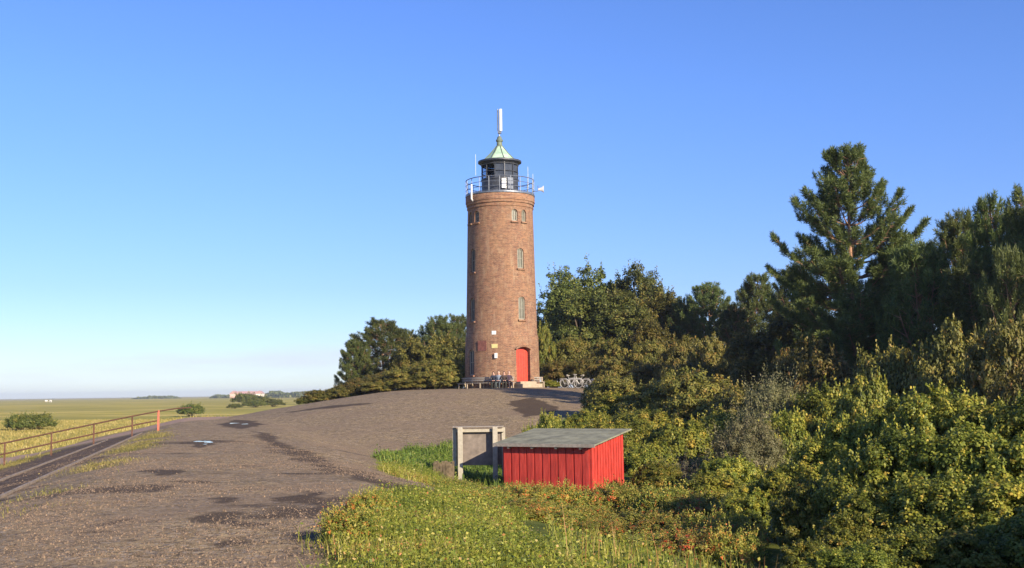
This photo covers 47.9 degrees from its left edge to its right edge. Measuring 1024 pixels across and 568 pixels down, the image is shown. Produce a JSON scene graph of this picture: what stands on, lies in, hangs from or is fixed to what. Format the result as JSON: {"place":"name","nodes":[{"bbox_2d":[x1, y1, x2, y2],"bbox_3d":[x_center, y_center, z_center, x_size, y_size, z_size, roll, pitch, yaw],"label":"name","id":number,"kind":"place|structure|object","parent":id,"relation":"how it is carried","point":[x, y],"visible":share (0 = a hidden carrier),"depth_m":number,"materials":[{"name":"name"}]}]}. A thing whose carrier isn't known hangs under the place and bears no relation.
{"place":"outdoors","nodes":[
{"label":"outdoors","id":0,"kind":"place"},
{"bbox_2d":[0,416,231,463],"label":"path","id":1,"kind":"structure","parent":0,"point":[8,459],"depth_m":71.84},
{"bbox_2d":[0,396,581,457],"bbox_3d":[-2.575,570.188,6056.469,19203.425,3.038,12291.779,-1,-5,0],"label":"salt meadow","id":2,"kind":"structure","parent":0,"point":[85,408],"depth_m":328.82,"materials":[{"name":"plant"}]},
{"bbox_2d":[0,415,233,463],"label":"grass","id":3,"kind":"structure","parent":2,"relation":"on","point":[47,429],"depth_m":103.92,"materials":[{"name":"plant"}]},
{"bbox_2d":[333,338,380,396],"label":"pine tree","id":4,"kind":"object","parent":2,"relation":"on","point":[350,356],"visible":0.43,"depth_m":120.91,"materials":[{"name":"green plant"}]},
{"bbox_2d":[339,316,424,394],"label":"leafy tree","id":5,"kind":"object","parent":2,"relation":"on","point":[387,345],"visible":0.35,"depth_m":122.15,"materials":[{"name":"green plant"}]},
{"bbox_2d":[389,333,436,389],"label":"leafy tree","id":6,"kind":"object","parent":2,"relation":"on","point":[412,350],"visible":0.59,"depth_m":116.55,"materials":[{"name":"green plant"}]},
{"bbox_2d":[415,314,465,388],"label":"pine tree","id":7,"kind":"object","parent":2,"relation":"on","point":[437,325],"visible":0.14,"depth_m":125.21,"materials":[{"name":"green plant"}]},
{"bbox_2d":[418,330,464,388],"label":"leafy tree","id":8,"kind":"object","parent":2,"relation":"on","point":[439,343],"visible":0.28,"depth_m":117.47,"materials":[{"name":"green plant"}]},
{"bbox_2d":[536,262,591,331],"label":"leafy tree","id":9,"kind":"object","parent":2,"relation":"on","point":[555,296],"visible":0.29,"depth_m":106.78,"materials":[{"name":"green plant"}]},
{"bbox_2d":[573,253,626,310],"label":"leafy tree","id":10,"kind":"object","parent":2,"relation":"on","point":[587,269],"visible":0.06,"depth_m":111.89,"materials":[{"name":"green plant"}]},
{"bbox_2d":[598,260,666,334],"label":"leafy tree","id":11,"kind":"object","parent":2,"relation":"on","point":[637,276],"visible":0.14,"depth_m":108.08,"materials":[{"name":"green plant"}]},
{"bbox_2d":[0,388,585,567],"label":"dike","id":12,"kind":"structure","parent":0,"point":[391,420],"depth_m":25.19,"materials":[{"name":"gravel"}]},
{"bbox_2d":[0,427,180,517],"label":"grass","id":13,"kind":"structure","parent":12,"relation":"on","point":[123,447],"depth_m":36.34,"materials":[{"name":"plant"}]},
{"bbox_2d":[0,407,191,464],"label":"handrail","id":14,"kind":"object","parent":12,"relation":"on","point":[94,433],"visible":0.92,"depth_m":55.20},
{"bbox_2d":[0,430,433,567],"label":"gravel","id":15,"kind":"structure","parent":12,"relation":"on","point":[196,523],"depth_m":15.69,"materials":[{"name":"gravel"}]},
{"bbox_2d":[311,495,385,539],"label":"rose shrub","id":16,"kind":"object","parent":12,"relation":"on","point":[360,520],"visible":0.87,"depth_m":12.59,"materials":[{"name":"green plant"}]},
{"bbox_2d":[339,484,397,512],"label":"rose shrub","id":17,"kind":"object","parent":12,"relation":"on","point":[373,497],"visible":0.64,"depth_m":15.26,"materials":[{"name":"green plant"}]},
{"bbox_2d":[427,355,464,388],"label":"hedge shrub","id":18,"kind":"object","parent":12,"relation":"on","point":[450,367],"visible":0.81,"depth_m":89.76,"materials":[{"name":"green plant"}]},
{"bbox_2d":[465,109,543,388],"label":"lighthouse","id":19,"kind":"object","parent":12,"relation":"on","point":[501,328],"visible":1,"depth_m":88.29,"materials":[{"name":"brick"}]},
{"bbox_2d":[537,317,557,387],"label":"hedge shrub","id":20,"kind":"object","parent":12,"relation":"on","point":[547,345],"visible":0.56,"depth_m":94.21,"materials":[{"name":"green plant"}]},
{"bbox_2d":[540,358,573,387],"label":"hedge shrub","id":21,"kind":"object","parent":12,"relation":"on","point":[553,370],"visible":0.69,"depth_m":91.70,"materials":[{"name":"green plant"}]},
{"bbox_2d":[553,334,593,387],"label":"hedge shrub","id":22,"kind":"object","parent":12,"relation":"on","point":[573,349],"visible":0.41,"depth_m":94.28,"materials":[{"name":"green plant"}]},
{"bbox_2d":[544,282,619,387],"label":"leafy tree","id":23,"kind":"object","parent":12,"relation":"on","point":[582,314],"visible":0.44,"depth_m":100.94,"materials":[{"name":"green plant"}]},
{"bbox_2d":[568,354,605,386],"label":"hedge shrub","id":24,"kind":"object","parent":12,"relation":"on","point":[587,368],"visible":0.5,"depth_m":90.15,"materials":[{"name":"green plant"}]},
{"bbox_2d":[583,288,657,345],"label":"leafy tree","id":25,"kind":"object","parent":12,"relation":"on","point":[625,315],"visible":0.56,"depth_m":99.32,"materials":[{"name":"green plant"}]},
{"bbox_2d":[607,314,671,363],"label":"leafy tree","id":26,"kind":"object","parent":12,"relation":"on","point":[650,330],"visible":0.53,"depth_m":90.78,"materials":[{"name":"green plant"}]},
{"bbox_2d":[626,337,665,370],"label":"hedge shrub","id":27,"kind":"object","parent":12,"relation":"on","point":[651,354],"visible":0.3,"depth_m":87.11,"materials":[{"name":"green plant"}]},
{"bbox_2d":[635,285,680,348],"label":"leafy tree","id":28,"kind":"object","parent":12,"relation":"on","point":[660,309],"visible":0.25,"depth_m":104.37,"materials":[{"name":"green plant"}]},
{"bbox_2d":[652,332,697,383],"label":"hedge shrub","id":29,"kind":"object","parent":12,"relation":"on","point":[671,357],"visible":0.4,"depth_m":79.28,"materials":[{"name":"green plant"}]},
{"bbox_2d":[660,296,704,341],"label":"pine tree","id":30,"kind":"object","parent":12,"relation":"on","point":[679,307],"visible":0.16,"depth_m":102.47,"materials":[{"name":"green plant"}]},
{"bbox_2d":[674,281,731,343],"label":"pine tree","id":31,"kind":"object","parent":12,"relation":"on","point":[709,309],"visible":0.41,"depth_m":100.41,"materials":[{"name":"green plant"}]},
{"bbox_2d":[701,301,761,391],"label":"pine tree","id":32,"kind":"object","parent":12,"relation":"on","point":[743,322],"visible":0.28,"depth_m":91.25,"materials":[{"name":"green plant"}]},
{"bbox_2d":[726,271,788,393],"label":"pine tree","id":33,"kind":"object","parent":12,"relation":"on","point":[749,293],"visible":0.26,"depth_m":94.47,"materials":[{"name":"green plant"}]},
{"bbox_2d":[0,0,1023,398],"label":"sky","id":34,"kind":"structure","parent":0,"point":[198,198],"materials":[{"name":"blue"}]},
{"bbox_2d":[335,407,791,567],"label":"ground","id":35,"kind":"structure","parent":0,"point":[773,548],"depth_m":19.67,"materials":[{"name":"plant"}]},
{"bbox_2d":[292,457,616,567],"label":"grass","id":36,"kind":"structure","parent":35,"relation":"on","point":[454,530],"depth_m":12.45,"materials":[{"name":"plant"}]},
{"bbox_2d":[452,426,504,485],"bbox_3d":[-1.102,5.867,38.672,1.768,2.166,0.440,-1,-5,0],"label":"notice board","id":37,"kind":"object","parent":35,"relation":"on","point":[475,447],"visible":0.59,"depth_m":38.74,"materials":[{"name":"grey wood"}]},
{"bbox_2d":[371,412,628,492],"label":"grass","id":38,"kind":"structure","parent":35,"relation":"on","point":[424,458],"depth_m":42.39,"materials":[{"name":"plant"}]},
{"bbox_2d":[493,479,566,500],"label":"rose shrub","id":39,"kind":"object","parent":35,"relation":"on","point":[540,491],"visible":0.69,"depth_m":30.24,"materials":[{"name":"green plant"}]},
{"bbox_2d":[528,503,590,525],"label":"rose shrub","id":40,"kind":"object","parent":35,"relation":"on","point":[555,514],"visible":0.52,"depth_m":20.93,"materials":[{"name":"green plant"}]},
{"bbox_2d":[493,428,631,491],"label":"shed","id":41,"kind":"structure","parent":35,"relation":"on","point":[583,456],"depth_m":36.56,"materials":[{"name":"wood"}]},
{"bbox_2d":[566,515,627,535],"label":"rose shrub","id":42,"kind":"object","parent":35,"relation":"on","point":[603,527],"visible":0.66,"depth_m":20.52,"materials":[{"name":"green plant"}]},
{"bbox_2d":[579,371,635,409],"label":"shrub","id":43,"kind":"object","parent":35,"relation":"on","point":[600,386],"visible":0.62,"depth_m":62.59,"materials":[{"name":"green plant"}]},
{"bbox_2d":[585,389,636,417],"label":"shrub","id":44,"kind":"object","parent":35,"relation":"on","point":[608,404],"visible":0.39,"depth_m":60.90,"materials":[{"name":"green plant"}]},
{"bbox_2d":[581,474,648,511],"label":"rose shrub","id":45,"kind":"object","parent":35,"relation":"on","point":[610,490],"visible":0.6,"depth_m":30.67,"materials":[{"name":"green plant"}]},
{"bbox_2d":[585,411,648,453],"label":"shrub","id":46,"kind":"object","parent":35,"relation":"on","point":[629,437],"visible":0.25,"depth_m":47.12,"materials":[{"name":"green plant"}]},
{"bbox_2d":[588,502,686,533],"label":"rose shrub","id":47,"kind":"object","parent":35,"relation":"on","point":[625,518],"visible":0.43,"depth_m":25.74,"materials":[{"name":"green plant"}]},
{"bbox_2d":[609,404,674,440],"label":"shrub","id":48,"kind":"object","parent":35,"relation":"on","point":[643,418],"visible":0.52,"depth_m":52.66,"materials":[{"name":"green plant"}]},
{"bbox_2d":[623,439,680,476],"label":"shrub","id":49,"kind":"object","parent":35,"relation":"on","point":[636,457],"visible":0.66,"depth_m":40.98,"materials":[{"name":"green plant"}]},
{"bbox_2d":[615,378,689,420],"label":"shrub","id":50,"kind":"object","parent":35,"relation":"on","point":[640,397],"visible":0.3,"depth_m":58.82,"materials":[{"name":"green plant"}]},
{"bbox_2d":[542,511,766,567],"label":"grass","id":51,"kind":"structure","parent":35,"relation":"on","point":[609,549],"depth_m":15.77,"materials":[{"name":"plant"}]},
{"bbox_2d":[618,509,695,537],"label":"rose shrub","id":52,"kind":"object","parent":35,"relation":"on","point":[653,525],"visible":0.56,"depth_m":24.95,"materials":[{"name":"green plant"}]},
{"bbox_2d":[629,460,686,493],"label":"shrub","id":53,"kind":"object","parent":35,"relation":"on","point":[655,473],"visible":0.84,"depth_m":35.22,"materials":[{"name":"green plant"}]},
{"bbox_2d":[628,477,706,514],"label":"rose shrub","id":54,"kind":"object","parent":35,"relation":"on","point":[651,499],"visible":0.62,"depth_m":29.31,"materials":[{"name":"green plant"}]},
{"bbox_2d":[644,413,719,469],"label":"shrub","id":55,"kind":"object","parent":35,"relation":"on","point":[679,436],"visible":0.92,"depth_m":45.77,"materials":[{"name":"green plant"}]},
{"bbox_2d":[639,520,733,559],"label":"rose shrub","id":56,"kind":"object","parent":35,"relation":"on","point":[689,537],"visible":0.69,"depth_m":19.80,"materials":[{"name":"green plant"}]},
{"bbox_2d":[650,362,732,421],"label":"shrub","id":57,"kind":"object","parent":35,"relation":"on","point":[699,393],"visible":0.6,"depth_m":56.33,"materials":[{"name":"green plant"}]},
{"bbox_2d":[661,484,724,518],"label":"rose shrub","id":58,"kind":"object","parent":35,"relation":"on","point":[696,501],"visible":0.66,"depth_m":28.23,"materials":[{"name":"green plant"}]},
{"bbox_2d":[687,332,739,385],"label":"hedge shrub","id":59,"kind":"object","parent":35,"relation":"on","point":[712,349],"visible":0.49,"depth_m":72.77,"materials":[{"name":"green plant"}]},
{"bbox_2d":[676,466,750,500],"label":"shrub","id":60,"kind":"object","parent":35,"relation":"on","point":[719,483],"visible":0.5,"depth_m":30.17,"materials":[{"name":"green plant"}]},
{"bbox_2d":[697,403,745,454],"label":"shrub","id":61,"kind":"object","parent":35,"relation":"on","point":[717,418],"visible":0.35,"depth_m":47.05,"materials":[{"name":"green plant"}]},
{"bbox_2d":[691,450,764,485],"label":"shrub","id":62,"kind":"object","parent":35,"relation":"on","point":[739,467],"visible":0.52,"depth_m":33.22,"materials":[{"name":"green plant"}]},
{"bbox_2d":[692,506,770,546],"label":"rose shrub","id":63,"kind":"object","parent":35,"relation":"on","point":[734,524],"visible":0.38,"depth_m":22.52,"materials":[{"name":"green plant"}]},
{"bbox_2d":[705,379,763,417],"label":"shrub","id":64,"kind":"object","parent":35,"relation":"on","point":[726,398],"visible":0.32,"depth_m":52.75,"materials":[{"name":"green plant"}]},
{"bbox_2d":[702,513,771,567],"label":"rose shrub","id":65,"kind":"object","parent":35,"relation":"on","point":[740,545],"visible":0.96,"depth_m":19.41,"materials":[{"name":"green plant"}]},
{"bbox_2d":[700,400,795,474],"bbox_3d":[7.234,5.171,35.626,3.144,3.278,2.822,3,-7,-35],"label":"shrub","id":66,"kind":"object","parent":35,"relation":"on","point":[769,453],"visible":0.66,"depth_m":35.22,"materials":[{"name":"green plant"}]},
{"bbox_2d":[718,481,777,531],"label":"thicket shrub","id":67,"kind":"object","parent":35,"relation":"on","point":[742,499],"visible":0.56,"depth_m":24.08,"materials":[{"name":"green plant"}]},
{"bbox_2d":[723,310,807,388],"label":"pine tree","id":68,"kind":"object","parent":35,"relation":"on","point":[748,354],"visible":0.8,"depth_m":65.31,"materials":[{"name":"green plant"}]},
{"bbox_2d":[734,358,810,432],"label":"shrub","id":69,"kind":"object","parent":35,"relation":"on","point":[775,402],"visible":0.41,"depth_m":45.39,"materials":[{"name":"green plant"}]},
{"bbox_2d":[746,460,805,541],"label":"thicket shrub","id":70,"kind":"object","parent":35,"relation":"on","point":[772,477],"visible":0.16,"depth_m":24.40,"materials":[{"name":"green plant"}]},
{"bbox_2d":[750,400,811,463],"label":"shrub","id":71,"kind":"object","parent":35,"relation":"on","point":[792,427],"visible":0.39,"depth_m":39.36,"materials":[{"name":"green plant"}]},
{"bbox_2d":[765,472,835,546],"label":"thicket shrub","id":72,"kind":"object","parent":35,"relation":"on","point":[787,514],"visible":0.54,"depth_m":20.77,"materials":[{"name":"green plant"}]},
{"bbox_2d":[761,330,839,394],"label":"shrub","id":73,"kind":"object","parent":35,"relation":"on","point":[786,359],"visible":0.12,"depth_m":55.44,"materials":[{"name":"green plant"}]},
{"bbox_2d":[771,536,838,567],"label":"thicket shrub","id":74,"kind":"object","parent":35,"relation":"on","point":[801,550],"visible":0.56,"depth_m":16.50,"materials":[{"name":"green plant"}]},
{"bbox_2d":[772,372,846,438],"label":"shrub","id":75,"kind":"object","parent":35,"relation":"on","point":[814,406],"visible":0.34,"depth_m":43.31,"materials":[{"name":"green plant"}]},
{"bbox_2d":[786,430,856,485],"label":"thicket shrub","id":76,"kind":"object","parent":35,"relation":"on","point":[806,466],"visible":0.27,"depth_m":24.33,"materials":[{"name":"green plant"}]},
{"bbox_2d":[788,343,857,399],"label":"shrub","id":77,"kind":"object","parent":35,"relation":"on","point":[831,365],"visible":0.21,"depth_m":49.51,"materials":[{"name":"green plant"}]},
{"bbox_2d":[809,413,876,465],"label":"thicket shrub","id":78,"kind":"object","parent":35,"relation":"on","point":[835,433],"visible":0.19,"depth_m":24.38,"materials":[{"name":"green plant"}]},
{"bbox_2d":[804,508,884,555],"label":"thicket shrub","id":79,"kind":"object","parent":35,"relation":"on","point":[840,531],"visible":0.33,"depth_m":17.51,"materials":[{"name":"green plant"}]},
{"bbox_2d":[799,454,894,540],"bbox_3d":[6.241,4.201,20.497,2.027,2.352,2.684,1,-6,-20],"label":"thicket shrub","id":80,"kind":"object","parent":35,"relation":"on","point":[831,490],"visible":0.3,"depth_m":20.31,"materials":[{"name":"green plant"}]},
{"bbox_2d":[762,141,933,367],"bbox_3d":[17.585,0.378,60.032,8.876,16.019,8.329,-1,-5,4],"label":"pine tree","id":81,"kind":"object","parent":35,"relation":"on","point":[839,265],"visible":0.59,"depth_m":59.44,"materials":[{"name":"green plant"}]},
{"bbox_2d":[797,541,905,567],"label":"thicket shrub","id":82,"kind":"object","parent":35,"relation":"on","point":[852,557],"visible":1,"depth_m":14.84,"materials":[{"name":"green plant"}]},
{"bbox_2d":[828,364,898,425],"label":"shrub","id":83,"kind":"object","parent":35,"relation":"on","point":[852,402],"visible":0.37,"depth_m":39.35,"materials":[{"name":"green plant"}]},
{"bbox_2d":[814,281,917,369],"bbox_3d":[17.376,4.058,56.866,5.423,8.397,5.444,-3,-6,18],"label":"pine tree","id":84,"kind":"object","parent":35,"relation":"on","point":[846,321],"visible":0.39,"depth_m":56.03,"materials":[{"name":"green plant"}]},
{"bbox_2d":[813,481,924,541],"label":"thicket shrub","id":85,"kind":"object","parent":35,"relation":"on","point":[864,501],"visible":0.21,"depth_m":18.16,"materials":[{"name":"green plant"}]},
{"bbox_2d":[851,334,913,399],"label":"shrub","id":86,"kind":"object","parent":35,"relation":"on","point":[891,363],"visible":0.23,"depth_m":45.27,"materials":[{"name":"green plant"}]},
{"bbox_2d":[832,424,944,497],"bbox_3d":[6.897,3.913,20.216,2.368,2.907,2.595,3,-7,-37],"label":"thicket shrub","id":87,"kind":"object","parent":35,"relation":"on","point":[880,452],"visible":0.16,"depth_m":20.00,"materials":[{"name":"green plant"}]},
{"bbox_2d":[843,388,939,459],"bbox_3d":[8.183,3.962,24.210,2.653,3.597,2.908,0,-5,-7],"label":"thicket shrub","id":88,"kind":"object","parent":35,"relation":"on","point":[874,422],"visible":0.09,"depth_m":24.06,"materials":[{"name":"green plant"}]},
{"bbox_2d":[864,523,951,567],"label":"thicket shrub","id":89,"kind":"object","parent":35,"relation":"on","point":[908,548],"visible":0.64,"depth_m":15.53,"materials":[{"name":"green plant"}]},
{"bbox_2d":[869,235,955,367],"bbox_3d":[19.158,3.279,53.869,4.943,11.270,5.005,-1,-5,-1],"label":"pine tree","id":90,"kind":"object","parent":35,"relation":"on","point":[924,267],"visible":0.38,"depth_m":53.74,"materials":[{"name":"green plant"}]},
{"bbox_2d":[866,464,976,538],"bbox_3d":[6.554,3.963,17.817,2.243,2.325,2.638,1,-6,-18],"label":"thicket shrub","id":91,"kind":"object","parent":35,"relation":"on","point":[913,498],"visible":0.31,"depth_m":17.44,"materials":[{"name":"green plant"}]},
{"bbox_2d":[878,377,983,441],"bbox_3d":[8.658,3.770,23.146,3.116,3.787,2.649,0,-5,-11],"label":"thicket shrub","id":92,"kind":"object","parent":35,"relation":"on","point":[926,412],"visible":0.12,"depth_m":22.94,"materials":[{"name":"green plant"}]},
{"bbox_2d":[878,413,1001,493],"bbox_3d":[7.520,3.757,19.585,2.902,3.114,2.467,-5,-7,41],"label":"thicket shrub","id":93,"kind":"object","parent":35,"relation":"on","point":[958,439],"visible":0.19,"depth_m":19.36,"materials":[{"name":"green plant"}]},
{"bbox_2d":[901,312,984,408],"bbox_3d":[16.596,4.343,43.727,3.736,6.622,3.928,4,-7,-40],"label":"shrub","id":94,"kind":"object","parent":35,"relation":"on","point":[943,357],"visible":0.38,"depth_m":43.08,"materials":[{"name":"green plant"}]},
{"bbox_2d":[914,207,981,339],"bbox_3d":[22.575,2.365,58.000,4.753,12.798,5.034,3,-6,-34],"label":"pine tree","id":95,"kind":"object","parent":35,"relation":"on","point":[949,231],"visible":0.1,"depth_m":58.04,"materials":[{"name":"green plant"}]},
{"bbox_2d":[919,257,995,347],"bbox_3d":[20.282,3.502,49.890,4.900,9.557,4.626,-6,-8,45],"label":"pine tree","id":96,"kind":"object","parent":35,"relation":"on","point":[962,298],"visible":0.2,"depth_m":49.68,"materials":[{"name":"green plant"}]},
{"bbox_2d":[914,523,1019,567],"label":"thicket shrub","id":97,"kind":"object","parent":35,"relation":"on","point":[966,548],"visible":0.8,"depth_m":15.19,"materials":[{"name":"green plant"}]},
{"bbox_2d":[924,473,1023,535],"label":"thicket shrub","id":98,"kind":"object","parent":35,"relation":"on","point":[990,505],"visible":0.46,"depth_m":16.69,"materials":[{"name":"green plant"}]},
{"bbox_2d":[933,431,1023,487],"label":"thicket shrub","id":99,"kind":"object","parent":35,"relation":"on","point":[1008,456],"visible":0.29,"depth_m":18.50,"materials":[{"name":"green plant"}]},
{"bbox_2d":[936,393,1023,443],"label":"thicket shrub","id":100,"kind":"object","parent":35,"relation":"on","point":[974,413],"visible":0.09,"depth_m":22.13,"materials":[{"name":"green plant"}]},
{"bbox_2d":[952,189,1009,350],"bbox_3d":[22.907,2.067,54.098,4.531,13.150,4.260,-3,-6,26],"label":"pine tree","id":101,"kind":"object","parent":35,"relation":"on","point":[987,227],"visible":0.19,"depth_m":54.09,"materials":[{"name":"green plant"}]},
{"bbox_2d":[949,309,1023,407],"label":"shrub","id":102,"kind":"object","parent":35,"relation":"on","point":[1000,350],"visible":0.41,"depth_m":39.23,"materials":[{"name":"green plant"}]},
{"bbox_2d":[971,239,1023,351],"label":"pine tree","id":103,"kind":"object","parent":35,"relation":"on","point":[1007,278],"visible":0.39,"depth_m":43.87,"materials":[{"name":"green plant"}]},
{"bbox_2d":[979,183,1023,283],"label":"pine tree","id":104,"kind":"object","parent":35,"relation":"on","point":[1015,226],"visible":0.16,"depth_m":50.40,"materials":[{"name":"green plant"}]},
{"bbox_2d":[982,389,1023,442],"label":"thicket shrub","id":105,"kind":"object","parent":35,"relation":"on","point":[1005,424],"visible":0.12,"depth_m":21.41,"materials":[{"name":"green plant"}]},
{"bbox_2d":[983,505,1023,567],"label":"thicket shrub","id":106,"kind":"object","parent":35,"relation":"on","point":[1015,534],"visible":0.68,"depth_m":15.15,"materials":[{"name":"green plant"}]},
{"bbox_2d":[987,358,1023,407],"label":"shrub","id":107,"kind":"object","parent":35,"relation":"on","point":[1011,386],"visible":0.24,"depth_m":33.93,"materials":[{"name":"green plant"}]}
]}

